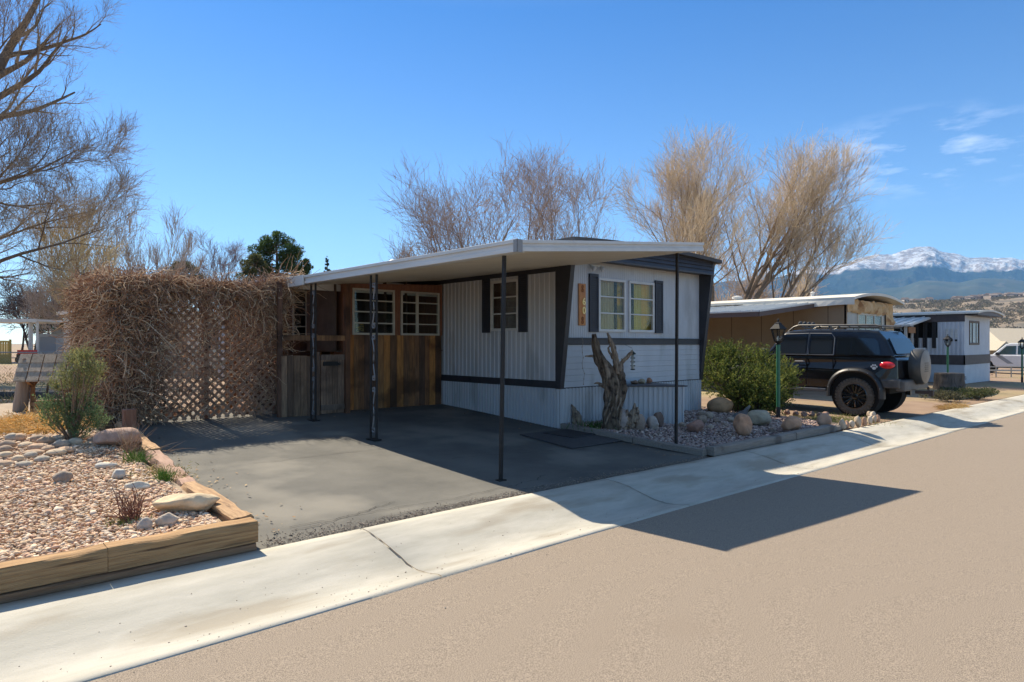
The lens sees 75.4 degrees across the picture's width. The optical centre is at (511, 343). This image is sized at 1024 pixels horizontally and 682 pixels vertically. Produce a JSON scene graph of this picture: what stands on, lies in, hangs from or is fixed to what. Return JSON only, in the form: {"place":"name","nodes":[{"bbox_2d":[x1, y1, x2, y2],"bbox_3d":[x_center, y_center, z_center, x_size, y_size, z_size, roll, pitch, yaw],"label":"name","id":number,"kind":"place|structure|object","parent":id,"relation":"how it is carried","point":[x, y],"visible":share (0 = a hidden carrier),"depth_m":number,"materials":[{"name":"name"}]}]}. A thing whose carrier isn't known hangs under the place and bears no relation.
{"place":"outdoors","nodes":[
{"label":"outdoors","id":0,"kind":"place"},
{"bbox_2d":[0,367,65,403],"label":"dry lawn","id":1,"kind":"structure","parent":0,"point":[12,397],"depth_m":16.43,"materials":[{"name":"yellow plant"}]},
{"bbox_2d":[0,402,222,561],"bbox_3d":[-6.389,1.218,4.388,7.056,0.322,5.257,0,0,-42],"label":"gravel","id":2,"kind":"structure","parent":0,"point":[79,521],"depth_m":5.26,"materials":[{"name":"gravel"}]},
{"bbox_2d":[12,358,29,411],"bbox_3d":[-7.481,0.639,10.103,0.220,0.829,0.214,0,0,-42],"label":"log post","id":3,"kind":"object","parent":2,"relation":"on","point":[22,393],"visible":0.66,"depth_m":10.05,"materials":[{"name":"wood"}]},
{"bbox_2d":[13,354,79,411],"bbox_3d":[-7.167,0.616,10.303,0.788,0.918,0.749,0,0,-22],"label":"wishing well","id":4,"kind":"object","parent":2,"relation":"on","point":[33,370],"visible":0.6,"depth_m":10.09,"materials":[{"name":"grey"}]},
{"bbox_2d":[45,449,66,456],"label":"rock","id":5,"kind":"object","parent":2,"relation":"on","point":[54,453],"visible":0.96,"depth_m":6.94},
{"bbox_2d":[52,471,72,482],"bbox_3d":[-4.016,1.193,5.913,0.104,0.111,0.142,0,0,14],"label":"rock","id":6,"kind":"object","parent":2,"relation":"on","point":[62,476],"visible":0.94,"depth_m":5.88,"materials":[{"name":"stone"}]},
{"bbox_2d":[31,341,114,439],"bbox_3d":[-5.113,0.566,7.727,0.855,1.207,0.620,0,0,-17],"label":"young juniper","id":7,"kind":"object","parent":2,"relation":"on","point":[71,404],"visible":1,"depth_m":7.68,"materials":[{"name":"green plant"}]},
{"bbox_2d":[37,436,194,465],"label":"dry vine litter","id":8,"kind":"object","parent":2,"relation":"on","point":[115,453],"visible":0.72,"depth_m":7.04,"materials":[{"name":"brown plant"}]},
{"bbox_2d":[93,427,141,446],"bbox_3d":[-4.478,1.065,7.516,0.492,0.223,0.315,0,0,-17],"label":"rock","id":9,"kind":"object","parent":2,"relation":"on","point":[99,438],"visible":0.78,"depth_m":7.41,"materials":[{"name":"stone"}]},
{"bbox_2d":[93,484,156,522],"bbox_3d":[-2.833,1.195,4.880,0.302,0.286,0.404,0,0,-6],"label":"dry shrub","id":10,"kind":"object","parent":2,"relation":"on","point":[130,513],"visible":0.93,"depth_m":4.92,"materials":[{"name":"brown plant"}]},
{"bbox_2d":[100,417,152,451],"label":"dry stalks","id":11,"kind":"object","parent":2,"relation":"on","point":[127,443],"visible":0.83,"depth_m":7.28,"materials":[{"name":"brown plant"}]},
{"bbox_2d":[117,448,155,464],"bbox_3d":[-3.854,1.139,6.795,0.351,0.167,0.450,0,0,2],"label":"green tuft","id":12,"kind":"object","parent":2,"relation":"on","point":[136,457],"visible":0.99,"depth_m":6.77,"materials":[{"name":"green plant"}]},
{"bbox_2d":[124,481,149,489],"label":"rock","id":13,"kind":"object","parent":2,"relation":"on","point":[138,485],"visible":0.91,"depth_m":5.77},
{"bbox_2d":[86,461,199,484],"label":"dry grass","id":14,"kind":"structure","parent":2,"relation":"on","point":[156,470],"depth_m":6.38,"materials":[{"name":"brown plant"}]},
{"bbox_2d":[136,517,152,530],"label":"rock","id":15,"kind":"object","parent":2,"relation":"on","point":[146,522],"visible":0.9,"depth_m":4.73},
{"bbox_2d":[148,465,178,482],"bbox_3d":[-3.205,1.192,6.125,0.282,0.157,0.321,0,0,-42],"label":"green tuft","id":16,"kind":"object","parent":2,"relation":"on","point":[164,475],"visible":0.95,"depth_m":6.08,"materials":[{"name":"green plant"}]},
{"bbox_2d":[155,512,178,525],"bbox_3d":[-2.526,1.288,4.849,0.159,0.100,0.113,0,0,-42],"label":"rock","id":17,"kind":"object","parent":2,"relation":"on","point":[166,519],"visible":0.9,"depth_m":4.81,"materials":[{"name":"stone"}]},
{"bbox_2d":[145,450,194,486],"bbox_3d":[-3.424,1.272,6.625,0.190,0.216,1.593,0,0,-39],"label":"timber","id":18,"kind":"object","parent":2,"relation":"on","point":[162,459],"visible":0.6,"depth_m":6.73,"materials":[{"name":"wood"}]},
{"bbox_2d":[152,493,219,512],"bbox_3d":[-2.554,1.249,5.211,0.484,0.153,0.254,0,0,-17],"label":"rock","id":19,"kind":"object","parent":2,"relation":"on","point":[196,502],"visible":0.94,"depth_m":5.13,"materials":[{"name":"stone"}]},
{"bbox_2d":[180,481,253,520],"bbox_3d":[-2.462,1.321,5.458,0.179,0.158,1.411,0,0,-40],"label":"timber","id":20,"kind":"object","parent":2,"relation":"on","point":[222,508],"visible":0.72,"depth_m":5.21,"materials":[{"name":"wood"}]},
{"bbox_2d":[137,404,709,549],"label":"driveway","id":21,"kind":"structure","parent":0,"point":[423,464],"depth_m":8.04,"materials":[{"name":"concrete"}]},
{"bbox_2d":[122,408,136,427],"bbox_3d":[-4.948,1.032,8.564,0.140,0.370,0.140,0,0,-42],"label":"post stub","id":22,"kind":"object","parent":21,"relation":"on","point":[129,418],"visible":0.56,"depth_m":8.51,"materials":[{"name":"red wood"}]},
{"bbox_2d":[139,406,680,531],"bbox_3d":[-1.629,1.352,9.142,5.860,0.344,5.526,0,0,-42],"label":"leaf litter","id":23,"kind":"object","parent":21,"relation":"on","point":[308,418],"visible":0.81,"depth_m":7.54,"materials":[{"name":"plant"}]},
{"bbox_2d":[254,446,584,528],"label":"asphalt cracks","id":24,"kind":"object","parent":21,"relation":"on","point":[415,504],"visible":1,"depth_m":6.23,"materials":[{"name":"asphalt"}]},
{"bbox_2d":[283,239,703,481],"bbox_3d":[-0.628,0.056,10.266,3.595,2.943,5.944,0,0,-42],"label":"carport","id":25,"kind":"object","parent":21,"relation":"on","point":[506,256],"visible":0.96,"depth_m":9.15,"materials":[{"name":"beige paint"}]},
{"bbox_2d":[520,429,622,448],"bbox_3d":[0.927,1.428,10.090,1.335,0.089,1.172,0,0,-42],"label":"rubber mat","id":26,"kind":"object","parent":21,"relation":"on","point":[579,442],"visible":0.55,"depth_m":9.86,"materials":[{"name":"rubber"}]},
{"bbox_2d":[543,429,594,437],"bbox_3d":[0.896,1.412,10.342,0.558,0.059,0.631,0,0,42],"label":"door mat","id":27,"kind":"object","parent":26,"relation":"on","point":[570,433],"depth_m":10.29,"materials":[{"name":"rubber"}]},
{"bbox_2d":[560,423,633,442],"bbox_3d":[1.334,1.399,10.439,0.124,0.163,1.451,0,0,-43],"label":"timber","id":28,"kind":"object","parent":21,"relation":"on","point":[623,437],"visible":0.95,"depth_m":10.35,"materials":[{"name":"wood"}]},
{"bbox_2d":[633,437,706,455],"bbox_3d":[2.236,1.465,9.481,0.118,0.139,1.161,0,0,-44],"label":"timber","id":29,"kind":"object","parent":21,"relation":"on","point":[672,446],"visible":1,"depth_m":9.40,"materials":[{"name":"wood"}]},
{"bbox_2d":[260,456,707,547],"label":"crumbled asphalt","id":30,"kind":"structure","parent":0,"point":[512,494],"depth_m":6.12,"materials":[{"name":"stone"}]},
{"bbox_2d":[0,344,1023,550],"bbox_3d":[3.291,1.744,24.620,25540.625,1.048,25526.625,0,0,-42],"label":"ground","id":31,"kind":"structure","parent":0,"point":[1006,384],"depth_m":19.27,"materials":[{"name":"soil"}]},
{"bbox_2d":[0,339,11,363],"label":"picket fence","id":32,"kind":"object","parent":31,"relation":"on","point":[7,357],"visible":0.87,"depth_m":39.98,"materials":[{"name":"yellow wood"}]},
{"bbox_2d":[0,272,62,349],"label":"bare tree","id":33,"kind":"object","parent":31,"relation":"on","point":[14,311],"visible":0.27,"depth_m":60.78,"materials":[{"name":"brown plant"}]},
{"bbox_2d":[0,319,63,353],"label":"porch canopy","id":34,"kind":"object","parent":31,"relation":"on","point":[30,322],"visible":0.7,"depth_m":41.92,"materials":[{"name":"white metal"}]},
{"bbox_2d":[0,391,65,398],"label":"timber","id":35,"kind":"object","parent":31,"relation":"on","point":[8,394],"visible":0.37,"depth_m":14.63,"materials":[{"name":"wood"}]},
{"bbox_2d":[16,277,69,335],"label":"bare tree","id":36,"kind":"object","parent":31,"relation":"on","point":[39,309],"visible":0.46,"depth_m":54.67,"materials":[{"name":"brown plant"}]},
{"bbox_2d":[39,323,63,353],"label":"shed","id":37,"kind":"structure","parent":31,"relation":"on","point":[47,342],"depth_m":43.96,"materials":[{"name":"grey"}]},
{"bbox_2d":[40,337,55,353],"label":"door","id":38,"kind":"structure","parent":37,"relation":"in","point":[47,344],"depth_m":43.92,"materials":[{"name":"grey"}]},
{"bbox_2d":[0,403,107,436],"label":"straw mulch","id":39,"kind":"object","parent":31,"relation":"on","point":[23,423],"visible":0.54,"depth_m":8.27,"materials":[{"name":"yellow plant"}]},
{"bbox_2d":[9,185,129,319],"bbox_3d":[-17.594,-2.527,26.831,4.785,7.655,4.257,0,0,-42],"label":"bare tree","id":40,"kind":"object","parent":31,"relation":"on","point":[80,250],"visible":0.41,"depth_m":26.45,"materials":[{"name":"brown plant"}]},
{"bbox_2d":[0,0,164,309],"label":"bare tree","id":41,"kind":"object","parent":31,"relation":"on","point":[18,33],"visible":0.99,"depth_m":22.90,"materials":[{"name":"brown plant"}]},
{"bbox_2d":[0,351,197,381],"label":"chain link fence","id":42,"kind":"object","parent":31,"relation":"on","point":[41,352],"visible":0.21,"depth_m":21.00,"materials":[{"name":"silver metal"}]},
{"bbox_2d":[0,542,256,603],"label":"timber","id":43,"kind":"object","parent":31,"relation":"on","point":[27,593],"visible":0.49,"depth_m":4.24,"materials":[{"name":"wood"}]},
{"bbox_2d":[0,543,107,593],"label":"timber","id":44,"kind":"object","parent":43,"relation":"on","point":[24,573],"visible":1,"depth_m":4.01,"materials":[{"name":"wood"}]},
{"bbox_2d":[103,517,257,571],"bbox_3d":[-2.258,1.367,4.571,0.950,0.155,0.177,0,0,-42],"label":"timber","id":45,"kind":"object","parent":43,"relation":"on","point":[149,549],"visible":0.98,"depth_m":4.49,"materials":[{"name":"wood"}]},
{"bbox_2d":[56,311,218,375],"bbox_3d":[-13.065,0.110,29.357,4.400,2.780,11.000,0,0,41],"label":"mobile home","id":46,"kind":"object","parent":31,"relation":"on","point":[179,335],"visible":0.06,"depth_m":26.33,"materials":[{"name":"white"}]},
{"bbox_2d":[162,323,185,370],"bbox_3d":[-13.273,0.150,26.035,0.030,1.900,0.900,0,0,41],"label":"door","id":47,"kind":"structure","parent":46,"relation":"in","point":[179,335],"depth_m":26.06,"materials":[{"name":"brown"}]},
{"bbox_2d":[116,421,160,457],"bbox_3d":[-4.572,1.153,8.075,0.169,0.223,2.105,0,0,-39],"label":"timber","id":48,"kind":"object","parent":31,"relation":"on","point":[147,441],"visible":0.41,"depth_m":7.55,"materials":[{"name":"wood"}]},
{"bbox_2d":[71,197,206,274],"bbox_3d":[-20.214,-3.322,35.692,7.044,9.334,4.290,0,0,-42],"label":"bare tree","id":49,"kind":"object","parent":31,"relation":"on","point":[129,265],"visible":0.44,"depth_m":35.64,"materials":[{"name":"brown plant"}]},
{"bbox_2d":[72,275,276,422],"bbox_3d":[-6.003,0.150,11.687,2.445,2.300,3.610,0,0,-42],"label":"lattice fence","id":50,"kind":"object","parent":31,"relation":"on","point":[206,414],"visible":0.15,"depth_m":10.43,"materials":[{"name":"brown wood"}]},
{"bbox_2d":[47,248,330,429],"bbox_3d":[-5.475,0.014,10.994,3.712,3.108,3.795,0,0,-42],"label":"dead vine","id":51,"kind":"object","parent":50,"relation":"attached to","point":[98,300],"visible":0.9,"depth_m":9.89,"materials":[{"name":"plant"}]},
{"bbox_2d":[141,227,210,309],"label":"bare tree","id":52,"kind":"object","parent":31,"relation":"on","point":[158,257],"visible":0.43,"depth_m":39.65,"materials":[{"name":"brown plant"}]},
{"bbox_2d":[166,261,204,306],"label":"pine tree","id":53,"kind":"object","parent":31,"relation":"on","point":[190,267],"visible":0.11,"depth_m":51.71,"materials":[{"name":"green plant"}]},
{"bbox_2d":[159,228,253,310],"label":"bare tree","id":54,"kind":"object","parent":31,"relation":"on","point":[225,264],"visible":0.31,"depth_m":56.52,"materials":[{"name":"brown plant"}]},
{"bbox_2d":[235,252,271,280],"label":"pine tree","id":55,"kind":"object","parent":31,"relation":"on","point":[249,261],"visible":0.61,"depth_m":43.58,"materials":[{"name":"green plant"}]},
{"bbox_2d":[247,229,304,275],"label":"pine tree","id":56,"kind":"object","parent":31,"relation":"on","point":[267,247],"visible":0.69,"depth_m":45.62,"materials":[{"name":"green plant"}]},
{"bbox_2d":[297,258,313,274],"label":"pine tree","id":57,"kind":"object","parent":31,"relation":"on","point":[307,268],"visible":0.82,"depth_m":44.76,"materials":[{"name":"green plant"}]},
{"bbox_2d":[277,282,349,417],"bbox_3d":[-3.329,0.125,11.225,1.282,2.350,0.134,0,0,-41],"label":"board fence","id":58,"kind":"object","parent":31,"relation":"on","point":[333,383],"visible":0.87,"depth_m":11.21,"materials":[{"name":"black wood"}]},
{"bbox_2d":[225,272,442,409],"bbox_3d":[-3.833,-0.030,13.410,3.967,2.620,3.400,0,0,-42],"label":"wooden porch","id":59,"kind":"object","parent":31,"relation":"on","point":[409,347],"visible":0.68,"depth_m":12.67,"materials":[{"name":"brown wood"}]},
{"bbox_2d":[253,273,306,334],"bbox_3d":[-4.513,-0.560,13.285,0.920,1.560,1.230,0,0,-42],"label":"window","id":60,"kind":"structure","parent":59,"relation":"in","point":[302,328],"depth_m":13.73,"materials":[{"name":"black glass"}]},
{"bbox_2d":[307,272,406,351],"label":"window","id":61,"kind":"structure","parent":59,"relation":"in","point":[326,305],"depth_m":12.21,"materials":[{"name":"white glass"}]},
{"bbox_2d":[355,281,442,350],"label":"window","id":62,"kind":"structure","parent":59,"relation":"in","point":[359,305],"depth_m":12.97,"materials":[{"name":"white glass"}]},
{"bbox_2d":[218,236,721,428],"bbox_3d":[-3.029,-0.310,18.386,4.500,3.820,16.920,0,0,-42],"label":"mobile home","id":63,"kind":"object","parent":31,"relation":"on","point":[630,303],"visible":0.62,"depth_m":12.20,"materials":[{"name":"grey"}]},
{"bbox_2d":[490,279,517,330],"bbox_3d":[-0.099,-0.665,12.028,0.140,1.050,0.830,0,0,-42],"label":"window","id":64,"kind":"structure","parent":63,"relation":"in","point":[511,318],"depth_m":12.08,"materials":[{"name":"glass"}]},
{"bbox_2d":[578,283,585,325],"bbox_3d":[1.204,-0.667,11.332,0.170,0.715,0.036,0,0,-42],"label":"number board","id":65,"kind":"object","parent":63,"relation":"attached to","point":[581,304],"visible":1,"depth_m":11.31,"materials":[{"name":"orange wood"}]},
{"bbox_2d":[599,278,633,331],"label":"window","id":66,"kind":"structure","parent":63,"relation":"in","point":[606,285],"depth_m":12.01,"materials":[{"name":"white metal"}]},
{"bbox_2d":[614,281,654,332],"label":"window","id":67,"kind":"structure","parent":63,"relation":"in","point":[644,292],"depth_m":12.61,"materials":[{"name":"white metal"}]},
{"bbox_2d":[375,150,564,258],"bbox_3d":[-2.443,-3.577,29.952,7.051,10.463,9.308,0,0,-42],"label":"bare tree","id":68,"kind":"object","parent":31,"relation":"on","point":[430,236],"visible":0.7,"depth_m":29.57,"materials":[{"name":"brown plant"}]},
{"bbox_2d":[379,129,643,261],"bbox_3d":[-0.171,-4.513,32.149,13.496,12.422,7.980,0,0,-42],"label":"bare tree","id":69,"kind":"object","parent":31,"relation":"on","point":[449,207],"visible":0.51,"depth_m":32.15,"materials":[{"name":"brown plant"}]},
{"bbox_2d":[0,395,1023,681],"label":"sidewalk","id":70,"kind":"structure","parent":31,"relation":"on","point":[80,635],"depth_m":4.71,"materials":[{"name":"concrete"}]},
{"bbox_2d":[500,148,630,239],"bbox_3d":[2.536,-4.370,31.952,7.376,12.114,9.457,0,0,-42],"label":"bare tree","id":71,"kind":"object","parent":31,"relation":"on","point":[572,192],"visible":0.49,"depth_m":30.17,"materials":[{"name":"brown plant"}]},
{"bbox_2d":[599,118,781,285],"bbox_3d":[8.567,-4.750,32.642,8.227,13.002,9.056,0,0,-14],"label":"bare tree","id":72,"kind":"object","parent":31,"relation":"on","point":[702,207],"visible":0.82,"depth_m":32.21,"materials":[{"name":"brown plant"}]},
{"bbox_2d":[559,391,837,446],"bbox_3d":[1.566,1.359,14.218,5.250,0.395,8.970,0,0,-42],"label":"planter bed","id":73,"kind":"object","parent":31,"relation":"on","point":[690,420],"visible":0.03,"depth_m":11.37,"materials":[{"name":"gravel"}]},
{"bbox_2d":[571,404,582,424],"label":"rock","id":74,"kind":"object","parent":73,"relation":"on","point":[576,416],"visible":0.87,"depth_m":11.08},
{"bbox_2d":[585,333,639,429],"bbox_3d":[1.631,0.644,10.748,0.868,1.651,0.348,0,0,15],"label":"driftwood trunk","id":75,"kind":"object","parent":73,"relation":"on","point":[613,385],"visible":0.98,"depth_m":10.69,"materials":[{"name":"wood"}]},
{"bbox_2d":[599,382,687,423],"bbox_3d":[2.413,1.141,11.715,1.431,0.818,1.054,0,0,-42],"label":"utility box","id":76,"kind":"object","parent":73,"relation":"on","point":[650,399],"visible":0.52,"depth_m":11.63,"materials":[{"name":"grey"}]},
{"bbox_2d":[686,419,703,432],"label":"rock","id":77,"kind":"object","parent":73,"relation":"on","point":[697,425],"visible":0.97,"depth_m":10.77,"materials":[{"name":"stone"}]},
{"bbox_2d":[733,413,752,435],"bbox_3d":[3.726,1.319,10.743,0.350,0.366,0.291,0,0,-42],"label":"rock","id":78,"kind":"object","parent":73,"relation":"on","point":[742,424],"visible":0.98,"depth_m":10.63,"materials":[{"name":"stone"}]},
{"bbox_2d":[701,337,805,415],"bbox_3d":[4.977,0.728,14.196,2.409,1.823,2.190,0,0,24],"label":"juniper bush","id":79,"kind":"object","parent":73,"relation":"on","point":[754,396],"visible":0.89,"depth_m":13.90,"materials":[{"name":"green plant"}]},
{"bbox_2d":[747,410,770,425],"bbox_3d":[4.486,1.345,12.033,0.427,0.281,0.400,0,0,22],"label":"rock","id":80,"kind":"object","parent":73,"relation":"on","point":[760,417],"visible":0.81,"depth_m":11.89,"materials":[{"name":"stone"}]},
{"bbox_2d":[770,318,786,417],"bbox_3d":[5.209,0.490,12.960,0.288,1.974,0.333,0,0,13],"label":"lamp post","id":81,"kind":"object","parent":73,"relation":"on","point":[778,325],"visible":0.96,"depth_m":12.93,"materials":[{"name":"metal"}]},
{"bbox_2d":[781,416,801,431],"bbox_3d":[4.821,1.379,11.418,0.345,0.276,0.375,0,0,15],"label":"rock","id":82,"kind":"object","parent":73,"relation":"on","point":[790,423],"visible":0.88,"depth_m":11.28,"materials":[{"name":"stone"}]},
{"bbox_2d":[705,432,796,455],"bbox_3d":[3.629,1.486,9.921,2.480,0.138,0.166,0,0,-42],"label":"timber","id":83,"kind":"object","parent":31,"relation":"on","point":[730,447],"visible":1,"depth_m":9.71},
{"bbox_2d":[713,237,829,300],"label":"bare tree","id":84,"kind":"object","parent":31,"relation":"on","point":[766,293],"visible":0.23,"depth_m":44.46,"materials":[{"name":"brown plant"}]},
{"bbox_2d":[649,125,901,301],"bbox_3d":[12.941,-4.574,33.391,12.340,12.788,7.260,0,0,7],"label":"bare tree","id":85,"kind":"object","parent":31,"relation":"on","point":[808,200],"visible":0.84,"depth_m":32.52,"materials":[{"name":"brown plant"}]},
{"bbox_2d":[701,291,903,383],"bbox_3d":[8.858,-0.060,28.027,4.879,3.720,12.450,0,0,-42],"label":"mobile home","id":86,"kind":"object","parent":31,"relation":"on","point":[871,308],"visible":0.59,"depth_m":24.12,"materials":[{"name":"beige"}]},
{"bbox_2d":[709,302,815,317],"bbox_3d":[5.985,0.180,24.928,4.120,3.276,9.170,0,0,-42],"label":"awning","id":87,"kind":"object","parent":86,"relation":"attached to","point":[741,311],"visible":0.34,"depth_m":21.40,"materials":[{"name":"white metal"}]},
{"bbox_2d":[857,313,882,329],"bbox_3d":[12.800,-0.655,23.752,2.500,0.950,0.140,0,0,-42],"label":"window","id":88,"kind":"structure","parent":86,"relation":"in","point":[864,318],"depth_m":23.84,"materials":[{"name":"beige"}]},
{"bbox_2d":[790,424,835,439],"bbox_3d":[5.138,1.501,11.309,1.581,0.128,0.159,0,0,-43],"label":"timber","id":89,"kind":"object","parent":31,"relation":"on","point":[813,431],"visible":0.94,"depth_m":11.23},
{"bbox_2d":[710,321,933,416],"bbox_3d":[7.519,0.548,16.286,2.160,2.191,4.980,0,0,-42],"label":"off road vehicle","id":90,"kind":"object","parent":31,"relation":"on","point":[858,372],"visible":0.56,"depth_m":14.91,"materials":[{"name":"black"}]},
{"bbox_2d":[781,412,895,425],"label":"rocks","id":91,"kind":"object","parent":31,"relation":"on","point":[834,420],"visible":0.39,"depth_m":13.86,"materials":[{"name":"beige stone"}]},
{"bbox_2d":[919,389,966,400],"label":"juniper","id":92,"kind":"object","parent":31,"relation":"on","point":[945,395],"visible":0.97,"depth_m":18.96,"materials":[{"name":"green plant"}]},
{"bbox_2d":[893,310,1003,383],"bbox_3d":[16.877,0.205,34.577,4.540,3.390,13.550,0,0,-42],"label":"mobile home","id":93,"kind":"object","parent":31,"relation":"on","point":[968,332],"visible":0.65,"depth_m":29.33,"materials":[{"name":"white"}]},
{"bbox_2d":[893,316,930,348],"bbox_3d":[14.322,0.359,32.118,2.690,3.165,9.750,0,0,-42],"label":"awning","id":94,"kind":"object","parent":93,"relation":"attached to","point":[906,322],"visible":0.11,"depth_m":28.44,"materials":[{"name":"white metal"}]},
{"bbox_2d":[936,314,979,344],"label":"window","id":95,"kind":"structure","parent":93,"relation":"in","point":[972,322],"depth_m":29.64,"materials":[{"name":"grey"}]},
{"bbox_2d":[932,372,965,389],"bbox_3d":[16.191,1.431,24.506,1.008,0.686,0.993,0,0,-7],"label":"tree stump","id":96,"kind":"object","parent":31,"relation":"on","point":[945,380],"visible":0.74,"depth_m":24.12,"materials":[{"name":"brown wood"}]},
{"bbox_2d":[932,400,971,410],"bbox_3d":[11.259,1.606,16.938,1.787,0.416,0.840,0,0,-42],"label":"straw heap","id":97,"kind":"object","parent":31,"relation":"on","point":[955,405],"visible":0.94,"depth_m":16.77,"materials":[{"name":"beige plant"}]},
{"bbox_2d":[939,386,999,398],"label":"juniper","id":98,"kind":"object","parent":31,"relation":"on","point":[967,392],"visible":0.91,"depth_m":19.93,"materials":[{"name":"green plant"}]},
{"bbox_2d":[990,328,1023,353],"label":"house","id":99,"kind":"structure","parent":31,"relation":"on","point":[1000,338],"depth_m":76.23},
{"bbox_2d":[990,343,1023,371],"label":"pickup truck","id":100,"kind":"object","parent":31,"relation":"on","point":[1009,354],"visible":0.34,"depth_m":39.88,"materials":[{"name":"white paint"}]},
{"bbox_2d":[0,0,1023,343],"label":"sky","id":101,"kind":"structure","parent":0,"point":[263,117],"materials":[{"name":"blue"}]},
{"bbox_2d":[89,412,1023,681],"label":"road","id":102,"kind":"structure","parent":0,"point":[903,564],"depth_m":4.04,"materials":[{"name":"asphalt"}]},
{"bbox_2d":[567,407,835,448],"bbox_3d":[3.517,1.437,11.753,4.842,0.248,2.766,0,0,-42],"label":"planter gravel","id":103,"kind":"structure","parent":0,"point":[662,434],"depth_m":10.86,"materials":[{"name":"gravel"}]},
{"bbox_2d":[562,418,617,430],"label":"daylily shoots","id":104,"kind":"object","parent":103,"relation":"on","point":[598,425],"visible":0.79,"depth_m":10.79,"materials":[{"name":"green plant"}]},
{"bbox_2d":[646,416,658,429],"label":"rock","id":105,"kind":"object","parent":103,"relation":"on","point":[652,422],"visible":0.96,"depth_m":10.92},
{"bbox_2d":[707,397,733,413],"bbox_3d":[4.261,1.257,13.546,0.614,0.326,0.470,0,0,-42],"label":"rock","id":106,"kind":"object","parent":103,"relation":"on","point":[721,404],"visible":0.89,"depth_m":13.35,"materials":[{"name":"stone"}]},
{"bbox_2d":[816,413,831,425],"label":"rock","id":107,"kind":"object","parent":103,"relation":"on","point":[823,418],"visible":0.79,"depth_m":11.93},
{"bbox_2d":[714,246,1023,300],"bbox_3d":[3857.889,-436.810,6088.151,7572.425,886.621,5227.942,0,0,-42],"label":"mountains","id":108,"kind":"structure","parent":0,"point":[903,268],"depth_m":5501.21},
{"bbox_2d":[821,278,1023,299],"bbox_3d":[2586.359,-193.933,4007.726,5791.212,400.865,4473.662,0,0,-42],"label":"foothills","id":109,"kind":"structure","parent":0,"point":[939,290],"depth_m":3749.75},
{"bbox_2d":[893,297,1023,327],"bbox_3d":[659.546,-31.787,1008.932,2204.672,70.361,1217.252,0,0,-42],"label":"hills","id":110,"kind":"structure","parent":0,"point":[1006,301],"depth_m":619.38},
{"bbox_2d":[893,295,1023,327],"bbox_3d":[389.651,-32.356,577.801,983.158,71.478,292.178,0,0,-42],"label":"scrub","id":111,"kind":"object","parent":110,"relation":"on","point":[953,301],"visible":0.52,"depth_m":630.87,"materials":[{"name":"brown plant"}]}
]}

